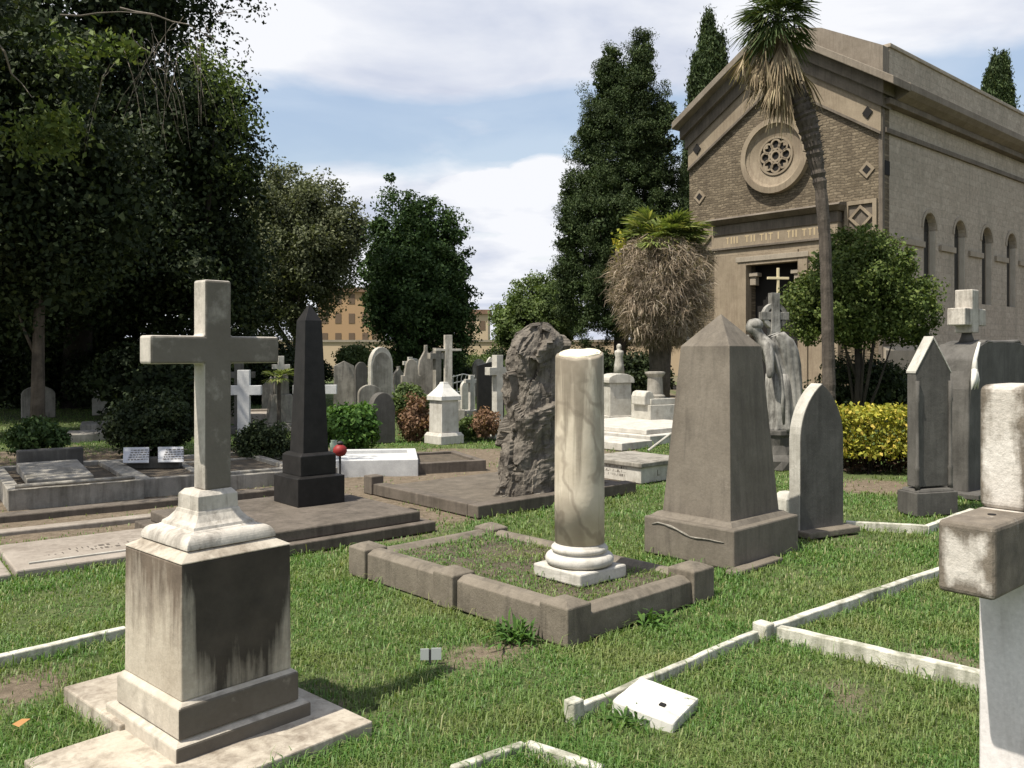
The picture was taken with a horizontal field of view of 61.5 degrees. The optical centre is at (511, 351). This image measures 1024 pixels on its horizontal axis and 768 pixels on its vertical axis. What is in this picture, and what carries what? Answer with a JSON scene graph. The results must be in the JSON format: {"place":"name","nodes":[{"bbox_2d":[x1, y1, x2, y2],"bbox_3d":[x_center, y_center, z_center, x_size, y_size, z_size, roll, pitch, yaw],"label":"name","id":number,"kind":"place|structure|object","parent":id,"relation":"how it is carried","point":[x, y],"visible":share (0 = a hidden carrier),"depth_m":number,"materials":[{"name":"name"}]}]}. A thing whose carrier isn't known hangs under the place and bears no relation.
{"place":"outdoors","nodes":[
{"label":"outdoors","id":0,"kind":"place"},
{"bbox_2d":[320,287,382,339],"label":"apartment block","id":1,"kind":"structure","parent":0,"point":[346,325],"depth_m":75.00,"materials":[{"name":"brown paint"}]},
{"bbox_2d":[465,310,490,339],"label":"apartment block","id":2,"kind":"structure","parent":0,"point":[483,323],"depth_m":80.00,"materials":[{"name":"beige paint"}]},
{"bbox_2d":[278,340,687,375],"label":"boundary wall","id":3,"kind":"structure","parent":0,"point":[329,346],"depth_m":56.51,"materials":[{"name":"beige paint"}]},
{"bbox_2d":[0,376,983,767],"bbox_3d":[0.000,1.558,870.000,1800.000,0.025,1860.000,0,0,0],"label":"ground","id":4,"kind":"structure","parent":0,"point":[22,686],"depth_m":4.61,"materials":[{"name":"plant"}]},
{"bbox_2d":[1,414,72,456],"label":"bush","id":5,"kind":"object","parent":4,"relation":"on","point":[36,432],"visible":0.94,"depth_m":12.05,"materials":[{"name":"green plant"}]},
{"bbox_2d":[21,387,54,417],"bbox_3d":[-11.169,1.175,20.278,0.700,0.750,0.150,0,0,-39],"label":"headstone","id":6,"kind":"object","parent":4,"relation":"on","point":[49,401],"visible":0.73,"depth_m":20.31,"materials":[{"name":"grey stone"}]},
{"bbox_2d":[0,626,124,668],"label":"kerb","id":7,"kind":"structure","parent":4,"relation":"on","point":[111,633],"depth_m":4.44,"materials":[{"name":"stone"}]},
{"bbox_2d":[0,145,139,419],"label":"slim tree","id":8,"kind":"object","parent":4,"relation":"on","point":[37,345],"visible":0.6,"depth_m":14.98,"materials":[{"name":"green plant"}]},
{"bbox_2d":[0,528,142,578],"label":"ledger slab","id":9,"kind":"structure","parent":4,"relation":"on","point":[39,557],"depth_m":6.43,"materials":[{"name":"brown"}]},
{"bbox_2d":[0,446,143,510],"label":"grave kerb","id":10,"kind":"structure","parent":4,"relation":"on","point":[47,478],"depth_m":8.98,"materials":[{"name":"grey stone"}]},
{"bbox_2d":[0,513,150,536],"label":"kerb","id":11,"kind":"structure","parent":4,"relation":"on","point":[105,522],"depth_m":7.60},
{"bbox_2d":[67,429,109,442],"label":"ledger slab","id":12,"kind":"structure","parent":4,"relation":"on","point":[77,436],"depth_m":14.90,"materials":[{"name":"grey stone"}]},
{"bbox_2d":[46,341,139,409],"bbox_3d":[-11.448,0.754,24.125,3.011,2.124,2.764,0,0,26],"label":"shrub","id":13,"kind":"object","parent":4,"relation":"on","point":[77,393],"visible":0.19,"depth_m":23.26,"materials":[{"name":"green plant"}]},
{"bbox_2d":[0,0,195,335],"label":"evergreen tree","id":14,"kind":"object","parent":4,"relation":"on","point":[112,162],"visible":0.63,"depth_m":14.87,"materials":[{"name":"green plant"}]},
{"bbox_2d":[0,114,200,370],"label":"evergreen tree","id":15,"kind":"object","parent":4,"relation":"on","point":[15,349],"visible":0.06,"depth_m":20.11,"materials":[{"name":"green plant"}]},
{"bbox_2d":[74,339,185,419],"bbox_3d":[-8.294,0.772,20.029,2.941,2.319,2.796,0,0,33],"label":"shrub","id":16,"kind":"object","parent":4,"relation":"on","point":[116,370],"visible":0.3,"depth_m":19.36,"materials":[{"name":"green plant"}]},
{"bbox_2d":[0,487,273,523],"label":"kerb","id":17,"kind":"structure","parent":4,"relation":"on","point":[42,514],"depth_m":8.34,"materials":[{"name":"stone"}]},
{"bbox_2d":[0,0,277,408],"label":"evergreen tree","id":18,"kind":"object","parent":4,"relation":"on","point":[137,31],"visible":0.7,"depth_m":20.34,"materials":[{"name":"green plant"}]},
{"bbox_2d":[0,241,279,364],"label":"evergreen tree","id":19,"kind":"object","parent":4,"relation":"on","point":[111,338],"visible":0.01,"depth_m":25.53,"materials":[{"name":"green plant"}]},
{"bbox_2d":[93,387,193,458],"bbox_3d":[-5.397,1.095,12.857,1.417,1.126,1.281,0,0,33],"label":"bush","id":20,"kind":"object","parent":4,"relation":"on","point":[144,420],"visible":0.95,"depth_m":12.56,"materials":[{"name":"green plant"}]},
{"bbox_2d":[46,32,292,339],"bbox_3d":[-9.293,-3.148,21.928,6.972,9.602,5.984,0,0,0],"label":"evergreen tree","id":21,"kind":"object","parent":4,"relation":"on","point":[227,251],"visible":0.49,"depth_m":21.19,"materials":[{"name":"green plant"}]},
{"bbox_2d":[121,363,247,415],"bbox_3d":[-7.038,0.793,18.472,2.555,2.027,2.536,0,0,40],"label":"shrub","id":22,"kind":"object","parent":4,"relation":"on","point":[177,377],"visible":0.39,"depth_m":17.68,"materials":[{"name":"green plant"}]},
{"bbox_2d":[109,452,282,496],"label":"grave kerb","id":23,"kind":"structure","parent":4,"relation":"on","point":[158,482],"depth_m":9.93,"materials":[{"name":"grey stone"}]},
{"bbox_2d":[123,447,186,468],"bbox_3d":[-4.329,1.280,10.395,0.764,0.240,0.273,0,0,-8],"label":"book plaque","id":24,"kind":"object","parent":23,"relation":"on","point":[139,457],"visible":1,"depth_m":10.37,"materials":[{"name":"white"}]},
{"bbox_2d":[24,280,371,767],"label":"cross monument","id":25,"kind":"object","parent":4,"relation":"on","point":[207,677],"visible":0.98,"depth_m":3.39,"materials":[{"name":"stone"}]},
{"bbox_2d":[231,363,255,433],"bbox_3d":[-5.238,0.880,16.500,0.700,1.339,0.560,0,0,-8],"label":"grave cross","id":26,"kind":"object","parent":4,"relation":"on","point":[238,366],"visible":0.39,"depth_m":16.43,"materials":[{"name":"grey stone"}]},
{"bbox_2d":[231,370,261,433],"bbox_3d":[-4.207,0.919,13.500,0.540,1.272,0.100,0,0,-4],"label":"grave cross","id":27,"kind":"object","parent":4,"relation":"on","point":[243,389],"visible":0.67,"depth_m":13.45,"materials":[{"name":"white stone"}]},
{"bbox_2d":[181,455,337,489],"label":"grave kerb","id":28,"kind":"structure","parent":4,"relation":"on","point":[251,480],"depth_m":9.85,"materials":[{"name":"grey stone"}]},
{"bbox_2d":[231,416,290,459],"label":"bush","id":29,"kind":"object","parent":4,"relation":"on","point":[257,438],"visible":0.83,"depth_m":11.43,"materials":[{"name":"green plant"}]},
{"bbox_2d":[231,348,294,403],"bbox_3d":[-7.353,0.749,25.945,3.128,2.188,2.490,0,0,0],"label":"shrub","id":30,"kind":"object","parent":4,"relation":"on","point":[257,368],"visible":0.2,"depth_m":25.38,"materials":[{"name":"green plant"}]},
{"bbox_2d":[231,325,295,383],"bbox_3d":[-9.239,0.456,29.859,3.899,2.961,3.122,0,0,0],"label":"shrub","id":31,"kind":"object","parent":4,"relation":"on","point":[288,347],"visible":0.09,"depth_m":29.98,"materials":[{"name":"green plant"}]},
{"bbox_2d":[261,377,272,408],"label":"headstone","id":32,"kind":"object","parent":4,"relation":"on","point":[267,389],"visible":0.27,"depth_m":21.04,"materials":[{"name":"grey stone"}]},
{"bbox_2d":[262,367,293,425],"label":"yucca plant","id":33,"kind":"object","parent":4,"relation":"on","point":[279,373],"visible":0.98,"depth_m":16.57,"materials":[{"name":"green plant"}]},
{"bbox_2d":[264,356,292,430],"bbox_3d":[-4.566,0.815,17.000,0.674,1.471,0.594,0,0,-25],"label":"rock monument","id":34,"kind":"object","parent":4,"relation":"on","point":[286,407],"visible":0.67,"depth_m":16.86,"materials":[{"name":"grey stone"}]},
{"bbox_2d":[135,493,435,555],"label":"tomb slab","id":35,"kind":"structure","parent":4,"relation":"on","point":[351,519],"depth_m":7.19,"materials":[{"name":"stone"}]},
{"bbox_2d":[274,304,344,507],"bbox_3d":[-1.866,0.465,7.912,0.470,1.820,0.470,0,0,-42],"label":"black obelisk","id":36,"kind":"object","parent":35,"relation":"on","point":[309,476],"visible":1,"depth_m":7.82,"materials":[{"name":"stone"}]},
{"bbox_2d":[229,152,374,347],"bbox_3d":[-9.988,-3.633,38.893,7.884,10.575,6.849,0,0,0],"label":"olive tree","id":37,"kind":"object","parent":4,"relation":"on","point":[319,234],"visible":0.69,"depth_m":37.77,"materials":[{"name":"green plant"}]},
{"bbox_2d":[334,361,353,406],"bbox_3d":[-4.227,0.888,21.632,0.500,1.323,0.140,0,0,-15],"label":"headstone","id":38,"kind":"object","parent":4,"relation":"on","point":[344,376],"visible":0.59,"depth_m":21.57,"materials":[{"name":"grey stone"}]},
{"bbox_2d":[331,341,373,367],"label":"bush","id":39,"kind":"object","parent":4,"relation":"on","point":[353,354],"visible":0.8,"depth_m":26.70,"materials":[{"name":"green plant"}]},
{"bbox_2d":[326,400,382,448],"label":"bush","id":40,"kind":"object","parent":4,"relation":"on","point":[352,426],"visible":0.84,"depth_m":13.12,"materials":[{"name":"green plant"}]},
{"bbox_2d":[354,362,366,404],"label":"headstone","id":41,"kind":"object","parent":4,"relation":"on","point":[360,374],"visible":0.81,"depth_m":21.05,"materials":[{"name":"grey stone"}]},
{"bbox_2d":[358,385,380,406],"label":"headstone","id":42,"kind":"object","parent":4,"relation":"on","point":[366,393],"visible":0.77,"depth_m":16.87,"materials":[{"name":"grey stone"}]},
{"bbox_2d":[336,448,417,477],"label":"grave slab","id":43,"kind":"structure","parent":4,"relation":"on","point":[383,462],"depth_m":10.80,"materials":[{"name":"white stone"}]},
{"bbox_2d":[368,347,392,397],"bbox_3d":[-2.940,0.720,19.217,0.720,1.660,0.400,0,0,-30],"label":"headstone","id":44,"kind":"object","parent":4,"relation":"on","point":[380,369],"visible":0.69,"depth_m":19.13,"materials":[{"name":"stone"}]},
{"bbox_2d":[369,392,394,443],"bbox_3d":[-2.234,1.121,14.700,0.420,0.859,0.220,0,0,-30],"label":"headstone","id":45,"kind":"object","parent":4,"relation":"on","point":[385,412],"visible":0.78,"depth_m":14.63,"materials":[{"name":"grey stone"}]},
{"bbox_2d":[391,382,429,422],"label":"bush","id":46,"kind":"object","parent":4,"relation":"on","point":[400,402],"visible":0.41,"depth_m":16.34,"materials":[{"name":"green plant"}]},
{"bbox_2d":[401,359,420,393],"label":"headstone","id":47,"kind":"object","parent":4,"relation":"on","point":[410,374],"visible":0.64,"depth_m":20.09,"materials":[{"name":"grey stone"}]},
{"bbox_2d":[395,391,429,442],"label":"bush","id":48,"kind":"object","parent":4,"relation":"on","point":[413,423],"visible":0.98,"depth_m":14.86,"materials":[{"name":"brown plant"}]},
{"bbox_2d":[352,172,483,375],"bbox_3d":[-3.359,-2.400,30.969,4.676,8.110,5.245,0,0,0],"label":"broad tree","id":49,"kind":"object","parent":4,"relation":"on","point":[415,296],"visible":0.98,"depth_m":30.25,"materials":[{"name":"green plant"}]},
{"bbox_2d":[418,345,432,394],"bbox_3d":[-2.072,0.692,20.627,0.560,1.717,0.340,0,0,-20],"label":"headstone","id":50,"kind":"object","parent":4,"relation":"on","point":[425,368],"visible":0.38,"depth_m":20.56,"materials":[{"name":"grey stone"}]},
{"bbox_2d":[420,648,440,664],"bbox_3d":[-0.404,1.521,4.278,0.104,0.098,0.013,0,0,-4],"label":"plot marker","id":51,"kind":"object","parent":4,"relation":"on","point":[431,654],"visible":0.88,"depth_m":4.27,"materials":[{"name":"grey plastic"}]},
{"bbox_2d":[427,348,443,412],"bbox_3d":[-1.762,0.728,20.200,0.560,1.644,0.448,0,0,-35],"label":"grave cross","id":52,"kind":"object","parent":4,"relation":"on","point":[436,356],"visible":0.45,"depth_m":20.14,"materials":[{"name":"grey stone"}]},
{"bbox_2d":[424,382,463,444],"bbox_3d":[-1.157,1.030,14.630,0.480,1.041,0.480,0,0,-41],"label":"white tomb","id":53,"kind":"object","parent":4,"relation":"on","point":[443,397],"visible":1,"depth_m":14.50,"materials":[{"name":"stone"}]},
{"bbox_2d":[434,335,464,420],"bbox_3d":[-1.451,0.582,19.500,0.640,1.936,0.512,0,0,-20],"label":"grave cross","id":54,"kind":"object","parent":4,"relation":"on","point":[447,349],"visible":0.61,"depth_m":19.43,"materials":[{"name":"stone"}]},
{"bbox_2d":[416,451,485,473],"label":"grave kerb","id":55,"kind":"structure","parent":4,"relation":"on","point":[434,462],"depth_m":11.25,"materials":[{"name":"stone"}]},
{"bbox_2d":[441,357,471,390],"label":"shrub","id":56,"kind":"object","parent":4,"relation":"on","point":[468,371],"visible":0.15,"depth_m":33.54,"materials":[{"name":"green plant"}]},
{"bbox_2d":[460,381,474,409],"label":"headstone","id":57,"kind":"object","parent":4,"relation":"on","point":[464,396],"visible":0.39,"depth_m":23.05,"materials":[{"name":"white stone"}]},
{"bbox_2d":[464,375,475,416],"bbox_3d":[-0.954,1.042,20.000,0.440,1.015,0.352,0,0,-35],"label":"grave cross","id":58,"kind":"object","parent":4,"relation":"on","point":[470,380],"visible":0.77,"depth_m":19.95,"materials":[{"name":"white stone"}]},
{"bbox_2d":[459,412,482,439],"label":"bush","id":59,"kind":"object","parent":4,"relation":"on","point":[464,430],"visible":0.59,"depth_m":15.07,"materials":[{"name":"green plant"}]},
{"bbox_2d":[468,406,500,441],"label":"bush","id":60,"kind":"object","parent":4,"relation":"on","point":[485,425],"visible":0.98,"depth_m":14.90,"materials":[{"name":"brown plant"}]},
{"bbox_2d":[450,741,525,767],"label":"kerb","id":61,"kind":"structure","parent":4,"relation":"on","point":[492,754],"depth_m":3.24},
{"bbox_2d":[476,362,503,417],"bbox_3d":[-0.480,0.885,19.162,0.620,1.329,0.120,0,0,-20],"label":"headstone","id":62,"kind":"object","parent":4,"relation":"on","point":[483,389],"visible":0.43,"depth_m":19.05,"materials":[{"name":"black stone"}]},
{"bbox_2d":[485,355,506,438],"bbox_3d":[-0.261,0.802,15.500,0.480,1.496,0.320,0,0,-41],"label":"grave cross","id":63,"kind":"object","parent":4,"relation":"on","point":[496,370],"visible":0.48,"depth_m":15.44,"materials":[{"name":"white stone"}]},
{"bbox_2d":[364,472,635,518],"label":"grave slab","id":64,"kind":"structure","parent":4,"relation":"on","point":[470,495],"depth_m":8.89,"materials":[{"name":"stone"}]},
{"bbox_2d":[493,322,570,507],"bbox_3d":[0.259,0.626,9.003,0.955,1.881,0.860,0,0,0],"label":"rough boulder","id":65,"kind":"object","parent":64,"relation":"on","point":[525,439],"visible":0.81,"depth_m":8.78,"materials":[{"name":"stone"}]},
{"bbox_2d":[480,607,544,650],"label":"weed","id":66,"kind":"object","parent":4,"relation":"on","point":[519,634],"visible":1,"depth_m":4.62,"materials":[{"name":"green plant"}]},
{"bbox_2d":[349,522,713,647],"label":"grave kerb","id":67,"kind":"structure","parent":4,"relation":"on","point":[575,619],"depth_m":5.22,"materials":[{"name":"grey stone"}]},
{"bbox_2d":[534,348,625,587],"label":"broken column","id":68,"kind":"structure","parent":67,"relation":"on","point":[579,553],"depth_m":5.28,"materials":[{"name":"white stone"}]},
{"bbox_2d":[486,269,585,353],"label":"broad tree","id":69,"kind":"object","parent":4,"relation":"on","point":[525,306],"visible":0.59,"depth_m":41.06,"materials":[{"name":"green plant"}]},
{"bbox_2d":[525,740,603,767],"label":"kerb","id":70,"kind":"structure","parent":4,"relation":"on","point":[562,754],"depth_m":3.24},
{"bbox_2d":[545,26,688,356],"bbox_3d":[4.689,-6.013,35.907,6.179,15.342,4.664,0,0,27],"label":"cypress tree","id":71,"kind":"object","parent":4,"relation":"on","point":[627,118],"visible":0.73,"depth_m":35.48,"materials":[{"name":"green plant"}]},
{"bbox_2d":[604,373,634,417],"bbox_3d":[2.155,0.995,17.783,0.600,1.109,0.560,0,0,-18],"label":"pedestal tomb","id":72,"kind":"object","parent":4,"relation":"on","point":[617,394],"visible":0.61,"depth_m":17.57,"materials":[{"name":"white stone"}]},
{"bbox_2d":[614,344,624,373],"bbox_3d":[2.986,0.660,24.000,0.440,1.780,0.400,0,0,0],"label":"statue","id":73,"kind":"object","parent":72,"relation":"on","point":[619,363],"visible":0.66,"depth_m":23.90,"materials":[{"name":"grey stone"}]},
{"bbox_2d":[602,349,642,378],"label":"shrub","id":74,"kind":"object","parent":4,"relation":"on","point":[607,361],"visible":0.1,"depth_m":29.41,"materials":[{"name":"green plant"}]},
{"bbox_2d":[600,701,649,734],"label":"weed","id":75,"kind":"object","parent":4,"relation":"on","point":[623,717],"visible":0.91,"depth_m":3.58,"materials":[{"name":"green plant"}]},
{"bbox_2d":[604,435,651,450],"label":"tomb slab","id":76,"kind":"structure","parent":4,"relation":"on","point":[617,443],"depth_m":13.74,"materials":[{"name":"white stone"}]},
{"bbox_2d":[604,451,668,483],"bbox_3d":[1.535,1.427,10.717,0.910,0.245,0.960,0,0,-42],"label":"box tomb","id":77,"kind":"object","parent":4,"relation":"on","point":[639,467],"visible":0.81,"depth_m":10.34,"materials":[{"name":"white stone"}]},
{"bbox_2d":[604,417,672,445],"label":"tomb slab","id":78,"kind":"structure","parent":4,"relation":"on","point":[655,431],"depth_m":14.92,"materials":[{"name":"white stone"}]},
{"bbox_2d":[631,371,674,419],"bbox_3d":[2.792,0.968,16.980,0.800,1.165,0.600,0,0,-30],"label":"column tomb","id":79,"kind":"object","parent":78,"relation":"on","point":[652,402],"depth_m":16.80,"materials":[{"name":"stone"}]},
{"bbox_2d":[606,349,675,394],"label":"shrub","id":80,"kind":"object","parent":4,"relation":"on","point":[640,383],"visible":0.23,"depth_m":29.38,"materials":[{"name":"green plant"}]},
{"bbox_2d":[612,678,697,732],"bbox_3d":[0.615,1.549,3.704,0.283,0.127,0.285,8,7,33],"label":"marble block","id":81,"kind":"object","parent":4,"relation":"on","point":[665,707],"depth_m":3.65,"materials":[{"name":"white"}]},
{"bbox_2d":[635,607,680,629],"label":"weed","id":82,"kind":"object","parent":4,"relation":"on","point":[650,616],"visible":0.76,"depth_m":4.90,"materials":[{"name":"green plant"}]},
{"bbox_2d":[598,206,720,397],"bbox_3d":[3.768,-1.049,22.067,3.268,5.398,3.120,0,0,0],"label":"fan palm","id":83,"kind":"object","parent":4,"relation":"on","point":[665,290],"visible":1,"depth_m":21.36,"materials":[{"name":"beige plant"}]},
{"bbox_2d":[564,630,758,724],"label":"kerb","id":84,"kind":"structure","parent":4,"relation":"on","point":[578,705],"depth_m":4.02,"materials":[{"name":"stone"}]},
{"bbox_2d":[677,3,729,272],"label":"cypress tree","id":85,"kind":"object","parent":4,"relation":"on","point":[708,63],"visible":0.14,"depth_m":44.65,"materials":[{"name":"green plant"}]},
{"bbox_2d":[645,314,797,574],"bbox_3d":[1.617,0.627,6.601,1.030,1.845,0.900,0,0,-43],"label":"obelisk","id":86,"kind":"object","parent":4,"relation":"on","point":[720,508],"visible":0.97,"depth_m":6.49,"materials":[{"name":"grey stone"}]},
{"bbox_2d":[746,318,801,470],"bbox_3d":[3.524,0.550,11.508,0.666,2.000,0.636,0,0,-38],"label":"angel statue","id":87,"kind":"object","parent":4,"relation":"on","point":[782,362],"visible":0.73,"depth_m":11.34,"materials":[{"name":"grey stone"}]},
{"bbox_2d":[759,293,788,335],"bbox_3d":[4.021,0.322,13.200,0.599,2.456,0.499,0,0,-12],"label":"ring cross","id":88,"kind":"object","parent":4,"relation":"on","point":[773,315],"visible":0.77,"depth_m":13.14,"materials":[{"name":"grey stone"}]},
{"bbox_2d":[721,0,835,399],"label":"fan palm","id":89,"kind":"object","parent":4,"relation":"on","point":[779,79],"visible":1,"depth_m":15.89,"materials":[{"name":"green plant"}]},
{"bbox_2d":[789,383,859,539],"bbox_3d":[2.649,0.910,7.367,0.620,1.281,0.300,0,0,-29],"label":"headstone","id":90,"kind":"object","parent":4,"relation":"on","point":[816,468],"visible":0.89,"depth_m":7.30,"materials":[{"name":"stone"}]},
{"bbox_2d":[753,567,938,641],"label":"kerb","id":91,"kind":"structure","parent":4,"relation":"on","point":[760,626],"depth_m":5.11,"materials":[{"name":"stone"}]},
{"bbox_2d":[672,27,1023,389],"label":"chapel","id":92,"kind":"structure","parent":4,"relation":"on","point":[925,158],"depth_m":30.01,"materials":[{"name":"beige stone"}]},
{"bbox_2d":[740,117,807,193],"bbox_3d":[9.066,-6.780,29.685,0.258,2.600,2.600,0,0,-42],"label":"rose window","id":93,"kind":"structure","parent":92,"relation":"in","point":[770,165],"depth_m":29.76,"materials":[{"name":"beige stone"}]},
{"bbox_2d":[756,262,797,379],"bbox_3d":[9.374,-0.800,29.957,0.060,4.700,2.000,0,0,-41],"label":"door","id":94,"kind":"structure","parent":92,"relation":"in","point":[765,286],"depth_m":30.23,"materials":[{"name":"black"}]},
{"bbox_2d":[923,217,934,294],"bbox_3d":[14.144,-3.275,29.425,1.040,2.950,0.258,0,0,-42],"label":"lancet window","id":95,"kind":"structure","parent":92,"relation":"in","point":[928,236],"depth_m":29.71,"materials":[{"name":"grey glass"}]},
{"bbox_2d":[954,226,964,301],"bbox_3d":[16.054,-3.275,31.114,1.040,2.950,0.258,0,0,-42],"label":"lancet window","id":96,"kind":"structure","parent":92,"relation":"in","point":[959,243],"depth_m":31.41,"materials":[{"name":"grey glass"}]},
{"bbox_2d":[982,233,991,304],"bbox_3d":[17.964,-3.275,32.804,1.040,2.950,0.258,0,0,-41],"label":"lancet window","id":97,"kind":"structure","parent":92,"relation":"in","point":[986,248],"depth_m":33.10,"materials":[{"name":"grey glass"}]},
{"bbox_2d":[1007,241,1015,306],"bbox_3d":[19.874,-3.275,34.494,1.040,2.950,0.258,0,0,-42],"label":"lancet window","id":98,"kind":"structure","parent":92,"relation":"in","point":[1011,253],"depth_m":34.78,"materials":[{"name":"grey glass"}]},
{"bbox_2d":[803,347,908,423],"bbox_3d":[7.694,0.765,18.525,2.993,1.809,1.922,0,0,-11],"label":"shrub","id":99,"kind":"object","parent":4,"relation":"on","point":[892,389],"visible":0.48,"depth_m":18.08,"materials":[{"name":"green plant"}]},
{"bbox_2d":[778,223,949,426],"bbox_3d":[7.030,-0.467,17.427,3.292,4.262,2.709,0,0,0],"label":"tree","id":100,"kind":"object","parent":4,"relation":"on","point":[877,289],"visible":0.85,"depth_m":16.99,"materials":[{"name":"green plant"}]},
{"bbox_2d":[835,400,906,473],"bbox_3d":[5.209,1.105,11.209,2.203,0.991,1.075,0,0,4],"label":"hedge","id":101,"kind":"object","parent":4,"relation":"on","point":[890,451],"visible":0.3,"depth_m":10.92,"materials":[{"name":"yellow plant"}]},
{"bbox_2d":[777,625,979,691],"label":"kerb","id":102,"kind":"structure","parent":4,"relation":"on","point":[945,669],"depth_m":4.23,"materials":[{"name":"stone"}]},
{"bbox_2d":[846,520,927,533],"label":"kerb","id":103,"kind":"structure","parent":4,"relation":"on","point":[892,526],"depth_m":7.46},
{"bbox_2d":[897,336,957,516],"bbox_3d":[3.996,0.699,8.273,0.480,1.701,0.260,0,0,-17],"label":"headstone","id":104,"kind":"object","parent":4,"relation":"on","point":[929,435],"visible":0.98,"depth_m":8.20,"materials":[{"name":"grey stone"}]},
{"bbox_2d":[939,383,1023,767],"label":"marble cross","id":105,"kind":"object","parent":4,"relation":"on","point":[981,553],"visible":1,"depth_m":2.66,"materials":[{"name":"white"}]},
{"bbox_2d":[939,289,1023,500],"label":"stele","id":106,"kind":"object","parent":4,"relation":"on","point":[975,366],"visible":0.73,"depth_m":9.34,"materials":[{"name":"grey stone"}]},
{"bbox_2d":[980,47,1023,107],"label":"cypress tree","id":107,"kind":"object","parent":4,"relation":"on","point":[997,82],"visible":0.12,"depth_m":61.59,"materials":[{"name":"green plant"}]},
{"bbox_2d":[42,0,1023,339],"label":"sky","id":108,"kind":"structure","parent":0,"point":[472,105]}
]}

